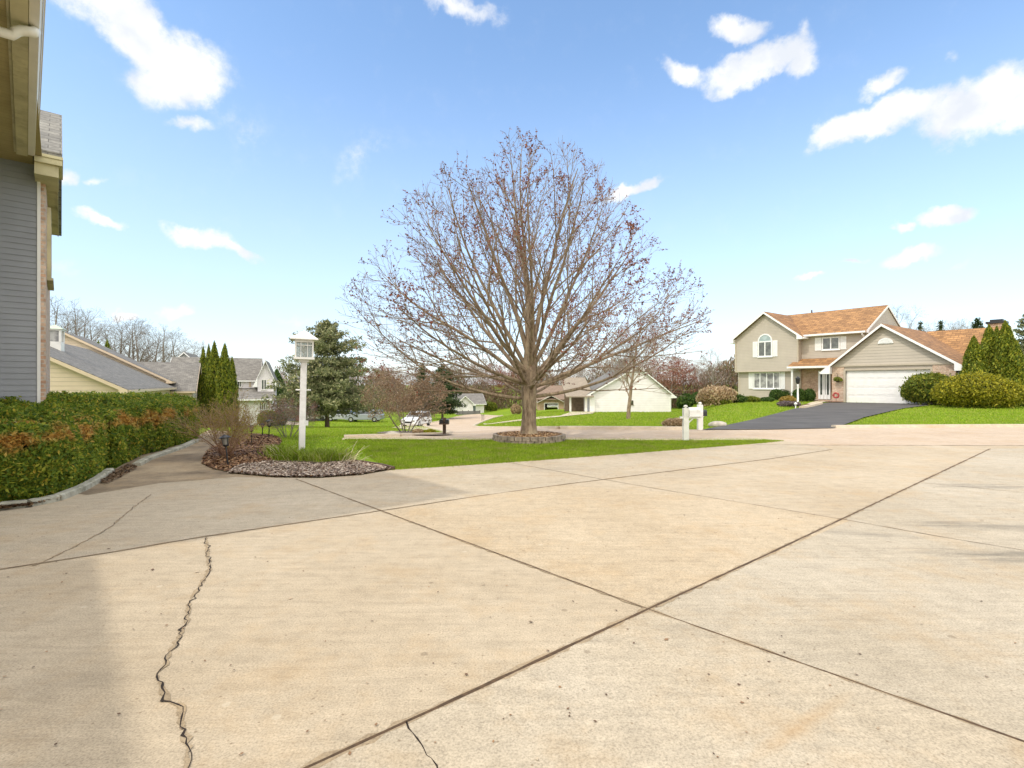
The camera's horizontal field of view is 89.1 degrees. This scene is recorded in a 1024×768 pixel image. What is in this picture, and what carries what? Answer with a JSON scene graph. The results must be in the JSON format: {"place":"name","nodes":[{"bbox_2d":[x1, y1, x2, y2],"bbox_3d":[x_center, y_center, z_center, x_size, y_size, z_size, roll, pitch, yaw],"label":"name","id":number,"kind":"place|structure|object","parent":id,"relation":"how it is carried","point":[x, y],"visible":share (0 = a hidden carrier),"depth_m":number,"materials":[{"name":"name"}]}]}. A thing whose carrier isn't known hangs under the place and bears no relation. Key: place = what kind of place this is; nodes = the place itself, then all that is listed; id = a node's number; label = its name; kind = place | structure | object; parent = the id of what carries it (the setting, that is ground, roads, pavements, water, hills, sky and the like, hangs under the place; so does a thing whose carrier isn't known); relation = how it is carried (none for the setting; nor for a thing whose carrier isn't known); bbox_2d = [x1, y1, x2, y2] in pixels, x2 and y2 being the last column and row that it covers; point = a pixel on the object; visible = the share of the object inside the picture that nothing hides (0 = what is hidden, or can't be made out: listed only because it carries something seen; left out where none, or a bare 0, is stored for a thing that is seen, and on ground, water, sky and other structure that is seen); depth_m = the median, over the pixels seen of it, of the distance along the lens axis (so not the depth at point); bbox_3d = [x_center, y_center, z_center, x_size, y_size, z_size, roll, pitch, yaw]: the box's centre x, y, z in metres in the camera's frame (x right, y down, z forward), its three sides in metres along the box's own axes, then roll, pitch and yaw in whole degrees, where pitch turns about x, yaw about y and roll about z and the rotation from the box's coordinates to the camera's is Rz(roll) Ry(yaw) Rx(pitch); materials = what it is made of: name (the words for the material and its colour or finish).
{"place":"outdoors","nodes":[
{"label":"outdoors","id":0,"kind":"place"},
{"bbox_2d":[79,430,265,494],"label":"front walk","id":1,"kind":"structure","parent":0,"point":[185,462],"depth_m":8.90,"materials":[{"name":"concrete"}]},
{"bbox_2d":[101,463,136,482],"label":"leaf litter","id":2,"kind":"object","parent":1,"relation":"on","point":[120,471],"visible":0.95,"depth_m":8.61,"materials":[{"name":"plant"}]},
{"bbox_2d":[131,439,198,465],"bbox_3d":[-7.544,1.462,11.503,0.227,0.076,4.308,0,0,-18],"label":"stone edging","id":3,"kind":"object","parent":1,"relation":"on","point":[142,461],"visible":0.98,"depth_m":10.87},
{"bbox_2d":[398,425,427,429],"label":"driveway","id":4,"kind":"structure","parent":0,"point":[415,427],"depth_m":41.03,"materials":[{"name":"concrete"}]},
{"bbox_2d":[401,411,431,425],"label":"parked car","id":5,"kind":"object","parent":4,"relation":"on","point":[407,421],"visible":0.69,"depth_m":58.18,"materials":[{"name":"paint"}]},
{"bbox_2d":[0,441,1023,767],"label":"driveway","id":6,"kind":"structure","parent":0,"point":[326,657],"depth_m":3.23,"materials":[{"name":"concrete"}]},
{"bbox_2d":[0,497,60,508],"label":"leaf litter","id":7,"kind":"object","parent":6,"relation":"on","point":[15,505],"visible":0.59,"depth_m":6.26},
{"bbox_2d":[0,468,114,509],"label":"stone edging","id":8,"kind":"object","parent":6,"relation":"on","point":[81,487],"visible":0.96,"depth_m":6.83,"materials":[{"name":"stone"}]},
{"bbox_2d":[32,495,211,767],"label":"crack edge","id":9,"kind":"object","parent":6,"relation":"on","point":[186,734],"visible":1,"depth_m":2.80,"materials":[{"name":"concrete"}]},
{"bbox_2d":[33,494,437,767],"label":"crack","id":10,"kind":"object","parent":6,"relation":"on","point":[184,730],"visible":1,"depth_m":2.56,"materials":[{"name":"concrete"}]},
{"bbox_2d":[0,443,829,567],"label":"driveway panel","id":11,"kind":"structure","parent":6,"relation":"on","point":[180,510],"depth_m":6.80,"materials":[{"name":"concrete"}]},
{"bbox_2d":[0,456,1015,763],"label":"driveway debris","id":12,"kind":"object","parent":6,"relation":"on","point":[548,650],"visible":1,"depth_m":2.80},
{"bbox_2d":[0,449,1016,767],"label":"joint edge","id":13,"kind":"object","parent":6,"relation":"on","point":[328,753],"visible":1,"depth_m":3.01,"materials":[{"name":"concrete"}]},
{"bbox_2d":[2,449,1023,767],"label":"expansion joint","id":14,"kind":"object","parent":6,"relation":"on","point":[606,627],"visible":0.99,"depth_m":3.12,"materials":[{"name":"concrete"}]},
{"bbox_2d":[385,485,848,606],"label":"driveway panel","id":15,"kind":"structure","parent":6,"relation":"on","point":[552,529],"depth_m":5.28,"materials":[{"name":"concrete"}]},
{"bbox_2d":[320,611,1023,767],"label":"driveway panel","id":16,"kind":"structure","parent":6,"relation":"on","point":[655,707],"depth_m":2.31,"materials":[{"name":"concrete"}]},
{"bbox_2d":[381,449,1023,739],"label":"driveway slab","id":17,"kind":"structure","parent":6,"relation":"on","point":[831,600],"depth_m":3.63,"materials":[{"name":"grey concrete"}]},
{"bbox_2d":[39,0,1023,384],"label":"sky","id":18,"kind":"structure","parent":0,"point":[229,166],"materials":[{"name":"blue"}]},
{"bbox_2d":[484,411,593,423],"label":"cottage path","id":19,"kind":"structure","parent":0,"point":[569,413],"depth_m":42.78,"materials":[{"name":"concrete"}]},
{"bbox_2d":[536,385,563,409],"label":"brown brick house","id":20,"kind":"structure","parent":0,"point":[542,401],"depth_m":83.99,"materials":[{"name":"brick"}]},
{"bbox_2d":[114,385,1023,477],"bbox_3d":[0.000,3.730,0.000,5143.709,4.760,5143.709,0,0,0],"label":"ground","id":21,"kind":"structure","parent":0,"point":[503,411],"depth_m":25.82,"materials":[{"name":"plant"}]},
{"bbox_2d":[0,0,62,402],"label":"grey sided house","id":22,"kind":"structure","parent":21,"relation":"on","point":[31,168],"depth_m":9.21,"materials":[{"name":"plastic"}]},
{"bbox_2d":[47,207,53,290],"bbox_3d":[-9.623,-2.775,10.848,0.100,1.450,1.480,0,0,-41],"label":"window","id":23,"kind":"structure","parent":22,"relation":"in","point":[50,281],"depth_m":10.31,"materials":[{"name":"white glass"}]},
{"bbox_2d":[0,391,111,501],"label":"clipped hedge","id":24,"kind":"object","parent":21,"relation":"on","point":[52,443],"visible":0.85,"depth_m":7.06,"materials":[{"name":"plant"}]},
{"bbox_2d":[50,297,112,349],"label":"bare tree","id":25,"kind":"object","parent":21,"relation":"on","point":[67,320],"visible":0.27,"depth_m":80.01,"materials":[{"name":"plant"}]},
{"bbox_2d":[50,309,124,355],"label":"bare tree","id":26,"kind":"object","parent":21,"relation":"on","point":[85,326],"visible":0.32,"depth_m":103.09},
{"bbox_2d":[50,297,126,352],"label":"bare tree","id":27,"kind":"object","parent":21,"relation":"on","point":[79,320],"visible":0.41,"depth_m":88.53,"materials":[{"name":"plant"}]},
{"bbox_2d":[66,316,123,346],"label":"bare tree","id":28,"kind":"object","parent":21,"relation":"on","point":[94,330],"visible":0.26,"depth_m":98.34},
{"bbox_2d":[74,322,143,359],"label":"bare tree","id":29,"kind":"object","parent":21,"relation":"on","point":[110,339],"visible":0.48,"depth_m":85.75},
{"bbox_2d":[94,316,153,361],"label":"bare tree","id":30,"kind":"object","parent":21,"relation":"on","point":[136,331],"visible":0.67,"depth_m":92.27,"materials":[{"name":"plant"}]},
{"bbox_2d":[47,389,201,467],"bbox_3d":[-10.024,0.941,13.071,3.912,1.652,9.998,0,0,-39],"label":"clipped hedge","id":31,"kind":"object","parent":21,"relation":"on","point":[136,429],"visible":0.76,"depth_m":11.23,"materials":[{"name":"plant"}]},
{"bbox_2d":[50,325,201,399],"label":"cream ranch house","id":32,"kind":"structure","parent":21,"relation":"on","point":[78,364],"depth_m":32.33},
{"bbox_2d":[100,322,167,361],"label":"bare tree","id":33,"kind":"object","parent":21,"relation":"on","point":[117,335],"visible":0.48,"depth_m":94.94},
{"bbox_2d":[109,320,173,361],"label":"bare tree","id":34,"kind":"object","parent":21,"relation":"on","point":[137,349],"visible":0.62,"depth_m":89.28,"materials":[{"name":"plant"}]},
{"bbox_2d":[103,318,179,360],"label":"bare tree","id":35,"kind":"object","parent":21,"relation":"on","point":[137,339],"visible":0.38,"depth_m":105.44,"materials":[{"name":"plant"}]},
{"bbox_2d":[122,324,190,361],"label":"bare tree","id":36,"kind":"object","parent":21,"relation":"on","point":[153,344],"visible":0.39,"depth_m":99.57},
{"bbox_2d":[136,324,204,361],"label":"bare tree","id":37,"kind":"object","parent":21,"relation":"on","point":[163,356],"visible":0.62,"depth_m":87.35,"materials":[{"name":"plant"}]},
{"bbox_2d":[154,331,200,361],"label":"bare tree","id":38,"kind":"object","parent":21,"relation":"on","point":[175,349],"visible":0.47,"depth_m":95.90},
{"bbox_2d":[197,346,207,425],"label":"arborvitae","id":39,"kind":"object","parent":21,"relation":"on","point":[201,388],"visible":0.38,"depth_m":49.65,"materials":[{"name":"green plant"}]},
{"bbox_2d":[203,340,219,426],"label":"arborvitae","id":40,"kind":"object","parent":21,"relation":"on","point":[211,370],"visible":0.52,"depth_m":46.56,"materials":[{"name":"green plant"}]},
{"bbox_2d":[211,343,235,427],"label":"arborvitae","id":41,"kind":"object","parent":21,"relation":"on","point":[224,382],"visible":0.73,"depth_m":45.61,"materials":[{"name":"green plant"}]},
{"bbox_2d":[170,352,280,424],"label":"white two storey house","id":42,"kind":"structure","parent":21,"relation":"on","point":[254,375],"depth_m":65.22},
{"bbox_2d":[230,356,241,423],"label":"arborvitae","id":43,"kind":"object","parent":21,"relation":"on","point":[234,375],"visible":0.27,"depth_m":48.95,"materials":[{"name":"green plant"}]},
{"bbox_2d":[257,410,280,425],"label":"round shrub","id":44,"kind":"object","parent":21,"relation":"on","point":[266,418],"visible":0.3,"depth_m":58.32,"materials":[{"name":"brown plant"}]},
{"bbox_2d":[274,369,286,410],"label":"arborvitae","id":45,"kind":"object","parent":21,"relation":"on","point":[278,377],"visible":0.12,"depth_m":75.56,"materials":[{"name":"green plant"}]},
{"bbox_2d":[258,397,318,436],"bbox_3d":[-6.422,0.968,14.963,1.704,1.283,1.670,0,0,0],"label":"bare shrub","id":46,"kind":"object","parent":21,"relation":"on","point":[270,417],"visible":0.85,"depth_m":14.83,"materials":[{"name":"plant"}]},
{"bbox_2d":[202,433,389,477],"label":"bark chips","id":47,"kind":"object","parent":21,"relation":"on","point":[242,458],"visible":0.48,"depth_m":10.76,"materials":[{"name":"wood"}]},
{"bbox_2d":[156,386,283,455],"bbox_3d":[-5.994,0.714,10.901,2.060,1.525,2.281,0,0,0],"label":"bare shrub","id":48,"kind":"object","parent":47,"relation":"on","point":[241,430],"visible":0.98,"depth_m":10.54,"materials":[{"name":"plant"}]},
{"bbox_2d":[219,434,230,464],"bbox_3d":[-5.224,1.245,9.460,0.182,0.652,0.183,0,0,0],"label":"path light","id":49,"kind":"object","parent":47,"relation":"on","point":[225,439],"visible":0.97,"depth_m":9.43,"materials":[{"name":"black paint"}]},
{"bbox_2d":[290,331,317,450],"bbox_3d":[-4.286,0.242,10.666,0.526,2.656,0.526,1,-1,-22],"label":"lamp post","id":50,"kind":"object","parent":47,"relation":"on","point":[304,346],"visible":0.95,"depth_m":10.59,"materials":[{"name":"white paint"}]},
{"bbox_2d":[227,460,390,476],"bbox_3d":[-3.536,1.480,9.175,2.831,0.001,1.754,0,0,0],"label":"gravel bed","id":51,"kind":"object","parent":47,"relation":"on","point":[308,476],"visible":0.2,"depth_m":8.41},
{"bbox_2d":[257,442,360,462],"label":"ornamental grass","id":52,"kind":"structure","parent":47,"relation":"on","point":[301,454],"depth_m":9.92,"materials":[{"name":"plant"}]},
{"bbox_2d":[261,440,368,462],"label":"dry straws","id":53,"kind":"object","parent":47,"relation":"on","point":[339,454],"visible":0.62,"depth_m":9.83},
{"bbox_2d":[258,319,385,426],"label":"spruce tree","id":54,"kind":"object","parent":21,"relation":"on","point":[331,383],"visible":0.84,"depth_m":42.57,"materials":[{"name":"green plant"}]},
{"bbox_2d":[344,409,384,421],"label":"parked car","id":55,"kind":"object","parent":21,"relation":"on","point":[361,416],"visible":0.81,"depth_m":69.09,"materials":[{"name":"paint"}]},
{"bbox_2d":[377,431,447,434],"bbox_3d":[-3.808,1.765,18.935,2.123,0.562,8.048,0,0,-20],"label":"tree bed","id":56,"kind":"object","parent":21,"relation":"on","point":[411,432],"visible":0.34,"depth_m":18.89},
{"bbox_2d":[358,369,451,431],"bbox_3d":[-4.016,0.662,19.892,3.374,2.648,3.262,0,0,0],"label":"multi stem tree","id":57,"kind":"object","parent":56,"relation":"on","point":[411,404],"visible":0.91,"depth_m":19.60,"materials":[{"name":"plant"}]},
{"bbox_2d":[439,418,448,433],"bbox_3d":[-2.134,1.393,16.370,0.290,0.666,0.299,0,0,0],"label":"mailbox","id":58,"kind":"object","parent":21,"relation":"on","point":[444,422],"visible":0.95,"depth_m":16.31,"materials":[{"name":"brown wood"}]},
{"bbox_2d":[427,365,465,418],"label":"pine tree","id":59,"kind":"object","parent":21,"relation":"on","point":[452,402],"visible":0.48,"depth_m":77.25,"materials":[{"name":"plant"}]},
{"bbox_2d":[452,361,477,388],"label":"bare tree","id":60,"kind":"object","parent":21,"relation":"on","point":[464,374],"visible":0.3,"depth_m":120.80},
{"bbox_2d":[452,393,486,413],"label":"white garage building","id":61,"kind":"structure","parent":21,"relation":"on","point":[474,401],"depth_m":99.03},
{"bbox_2d":[470,359,496,409],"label":"bare tree","id":62,"kind":"object","parent":21,"relation":"on","point":[482,380],"visible":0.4,"depth_m":114.03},
{"bbox_2d":[485,400,497,410],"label":"evergreen bush","id":63,"kind":"object","parent":21,"relation":"on","point":[490,406],"visible":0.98,"depth_m":103.25,"materials":[{"name":"green plant"}]},
{"bbox_2d":[477,363,506,401],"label":"bare tree","id":64,"kind":"object","parent":21,"relation":"on","point":[491,381],"visible":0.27,"depth_m":119.83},
{"bbox_2d":[490,365,520,407],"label":"bare tree","id":65,"kind":"object","parent":21,"relation":"on","point":[505,373],"visible":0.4,"depth_m":115.28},
{"bbox_2d":[275,354,737,411],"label":"undergrowth","id":66,"kind":"object","parent":21,"relation":"on","point":[726,368],"visible":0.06,"depth_m":108.88,"materials":[{"name":"plant"}]},
{"bbox_2d":[510,403,521,413],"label":"tan shrub","id":67,"kind":"object","parent":21,"relation":"on","point":[516,408],"visible":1,"depth_m":76.76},
{"bbox_2d":[344,437,781,469],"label":"lawn grass","id":68,"kind":"structure","parent":21,"relation":"on","point":[414,452],"depth_m":12.00,"materials":[{"name":"plant"}]},
{"bbox_2d":[492,431,565,443],"bbox_3d":[0.454,1.410,14.001,1.982,0.259,1.977,0,0,0],"label":"stone tree ring","id":69,"kind":"object","parent":68,"relation":"on","point":[540,437],"visible":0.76,"depth_m":13.33,"materials":[{"name":"brown stone"}]},
{"bbox_2d":[329,126,713,434],"bbox_3d":[0.529,-2.679,13.680,9.962,8.303,8.494,0,0,0],"label":"maple tree","id":70,"kind":"object","parent":69,"relation":"in","point":[528,372],"visible":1,"depth_m":13.29,"materials":[{"name":"brown plant"}]},
{"bbox_2d":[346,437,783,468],"bbox_3d":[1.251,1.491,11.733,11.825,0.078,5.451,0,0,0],"label":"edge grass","id":71,"kind":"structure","parent":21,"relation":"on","point":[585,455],"depth_m":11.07,"materials":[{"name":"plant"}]},
{"bbox_2d":[561,358,676,411],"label":"white cottage","id":72,"kind":"structure","parent":21,"relation":"on","point":[646,400],"depth_m":60.18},
{"bbox_2d":[596,307,677,418],"bbox_3d":[6.705,-1.113,30.045,4.642,6.575,5.192,0,0,-35],"label":"young tree","id":73,"kind":"object","parent":21,"relation":"on","point":[630,385],"visible":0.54,"depth_m":29.41,"materials":[{"name":"plant"}]},
{"bbox_2d":[645,357,671,386],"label":"bare tree","id":74,"kind":"object","parent":21,"relation":"on","point":[656,370],"visible":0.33,"depth_m":88.14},
{"bbox_2d":[661,418,681,425],"bbox_3d":[5.647,1.340,18.026,0.945,0.425,0.890,0,0,0],"label":"straw clump","id":75,"kind":"object","parent":21,"relation":"on","point":[672,422],"visible":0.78,"depth_m":17.81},
{"bbox_2d":[655,356,693,407],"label":"bare tree","id":76,"kind":"object","parent":21,"relation":"on","point":[674,362],"visible":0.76,"depth_m":81.22,"materials":[{"name":"plant"}]},
{"bbox_2d":[675,393,693,408],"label":"evergreen bush","id":77,"kind":"object","parent":21,"relation":"on","point":[685,399],"visible":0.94,"depth_m":73.34,"materials":[{"name":"green plant"}]},
{"bbox_2d":[664,359,706,394],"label":"bare tree","id":78,"kind":"object","parent":21,"relation":"on","point":[692,381],"visible":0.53,"depth_m":83.48,"materials":[{"name":"plant"}]},
{"bbox_2d":[680,405,701,440],"bbox_3d":[4.765,1.089,13.868,0.570,1.062,0.201,0,0,0],"label":"mailbox","id":79,"kind":"object","parent":21,"relation":"on","point":[690,412],"visible":0.98,"depth_m":13.80,"materials":[{"name":"white paint"}]},
{"bbox_2d":[690,369,711,388],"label":"bare tree","id":80,"kind":"object","parent":21,"relation":"on","point":[703,376],"visible":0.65,"depth_m":89.57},
{"bbox_2d":[697,402,706,429],"bbox_3d":[6.043,1.085,17.046,0.640,0.989,0.190,0,0,0],"label":"mailbox","id":81,"kind":"object","parent":21,"relation":"on","point":[700,421],"visible":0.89,"depth_m":16.97,"materials":[{"name":"white paint"}]},
{"bbox_2d":[689,347,730,386],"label":"bare tree","id":82,"kind":"object","parent":21,"relation":"on","point":[712,379],"visible":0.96,"depth_m":80.27,"materials":[{"name":"plant"}]},
{"bbox_2d":[695,385,738,405],"bbox_3d":[14.730,0.788,37.213,2.956,1.666,3.014,0,0,41],"label":"tan bush","id":83,"kind":"object","parent":21,"relation":"on","point":[709,395],"visible":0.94,"depth_m":36.35,"materials":[{"name":"plant"}]},
{"bbox_2d":[708,421,726,426],"bbox_3d":[7.373,1.459,18.622,0.638,0.272,0.451,0,0,0],"label":"rock","id":84,"kind":"object","parent":21,"relation":"on","point":[716,423],"visible":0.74,"depth_m":18.47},
{"bbox_2d":[472,415,1023,429],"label":"kerb","id":85,"kind":"structure","parent":21,"relation":"on","point":[835,426],"depth_m":17.81,"materials":[{"name":"concrete"}]},
{"bbox_2d":[768,389,784,399],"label":"shrub","id":86,"kind":"object","parent":21,"relation":"on","point":[776,394],"visible":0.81,"depth_m":41.78,"materials":[{"name":"green plant"}]},
{"bbox_2d":[776,401,802,406],"bbox_3d":[16.250,1.131,30.529,1.333,0.446,1.253,0,0,0],"label":"heather shrub","id":87,"kind":"object","parent":21,"relation":"on","point":[785,403],"visible":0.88,"depth_m":30.17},
{"bbox_2d":[791,388,805,400],"bbox_3d":[21.860,0.824,39.595,1.009,1.014,1.056,0,0,40],"label":"shrub","id":88,"kind":"object","parent":21,"relation":"on","point":[802,395],"visible":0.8,"depth_m":39.29,"materials":[{"name":"green plant"}]},
{"bbox_2d":[804,388,815,400],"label":"shrub","id":89,"kind":"object","parent":21,"relation":"on","point":[811,393],"visible":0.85,"depth_m":39.27,"materials":[{"name":"green plant"}]},
{"bbox_2d":[728,305,1014,405],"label":"suburban house","id":90,"kind":"structure","parent":21,"relation":"on","point":[874,354],"depth_m":39.94,"materials":[{"name":"beige"}]},
{"bbox_2d":[757,334,771,357],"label":"window","id":91,"kind":"structure","parent":90,"relation":"in","point":[765,340],"depth_m":43.95,"materials":[{"name":"glass"}]},
{"bbox_2d":[753,372,780,389],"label":"window","id":92,"kind":"structure","parent":90,"relation":"in","point":[761,380],"depth_m":44.13,"materials":[{"name":"glass"}]},
{"bbox_2d":[818,371,830,398],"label":"door","id":93,"kind":"structure","parent":90,"relation":"in","point":[824,380],"depth_m":40.62,"materials":[{"name":"white plastic"}]},
{"bbox_2d":[821,336,839,350],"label":"window","id":94,"kind":"structure","parent":90,"relation":"in","point":[828,343],"depth_m":40.41,"materials":[{"name":"glass"}]},
{"bbox_2d":[846,369,929,403],"bbox_3d":[25.545,0.250,35.452,0.135,2.400,4.887,0,0,-37],"label":"garage door","id":95,"kind":"structure","parent":90,"relation":"in","point":[869,386],"depth_m":35.83,"materials":[{"name":"white paint"}]},
{"bbox_2d":[890,303,943,330],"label":"bare tree","id":96,"kind":"object","parent":21,"relation":"on","point":[913,324],"visible":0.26,"depth_m":77.81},
{"bbox_2d":[898,370,950,405],"bbox_3d":[26.844,0.201,33.025,3.895,2.358,3.739,0,0,25],"label":"rounded bush","id":97,"kind":"object","parent":21,"relation":"on","point":[914,388],"visible":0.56,"depth_m":32.48,"materials":[{"name":"green plant"}]},
{"bbox_2d":[957,335,989,405],"bbox_3d":[28.012,-0.736,31.618,1.850,4.501,1.725,0,0,-40],"label":"arborvitae","id":98,"kind":"object","parent":21,"relation":"on","point":[973,357],"visible":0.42,"depth_m":31.23,"materials":[{"name":"green plant"}]},
{"bbox_2d":[929,368,1023,407],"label":"rounded bush","id":99,"kind":"object","parent":21,"relation":"on","point":[980,387],"visible":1,"depth_m":28.71,"materials":[{"name":"green plant"}]},
{"bbox_2d":[970,317,984,328],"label":"pine tree","id":100,"kind":"object","parent":21,"relation":"on","point":[976,324],"visible":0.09,"depth_m":79.90,"materials":[{"name":"green plant"}]},
{"bbox_2d":[980,325,996,405],"bbox_3d":[29.789,-1.120,32.533,2.000,5.270,2.132,0,0,0],"label":"arborvitae","id":101,"kind":"object","parent":21,"relation":"on","point":[989,337],"visible":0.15,"depth_m":32.23,"materials":[{"name":"green plant"}]},
{"bbox_2d":[988,320,1023,405],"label":"arborvitae","id":102,"kind":"object","parent":21,"relation":"on","point":[1003,340],"visible":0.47,"depth_m":31.32,"materials":[{"name":"green plant"}]},
{"bbox_2d":[1001,338,1023,406],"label":"arborvitae","id":103,"kind":"object","parent":21,"relation":"on","point":[1017,364],"visible":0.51,"depth_m":30.72,"materials":[{"name":"green plant"}]},
{"bbox_2d":[1013,314,1023,353],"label":"pine tree","id":104,"kind":"object","parent":21,"relation":"on","point":[1020,333],"visible":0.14,"depth_m":46.24,"materials":[{"name":"plant"}]},
{"bbox_2d":[379,414,1023,445],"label":"street","id":105,"kind":"structure","parent":0,"point":[460,426],"depth_m":15.45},
{"bbox_2d":[342,414,759,440],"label":"kerb","id":106,"kind":"structure","parent":105,"relation":"on","point":[375,436],"depth_m":14.38,"materials":[{"name":"concrete"}]},
{"bbox_2d":[708,402,933,428],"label":"asphalt driveway","id":107,"kind":"structure","parent":0,"point":[825,415],"depth_m":22.77,"materials":[{"name":"asphalt"}]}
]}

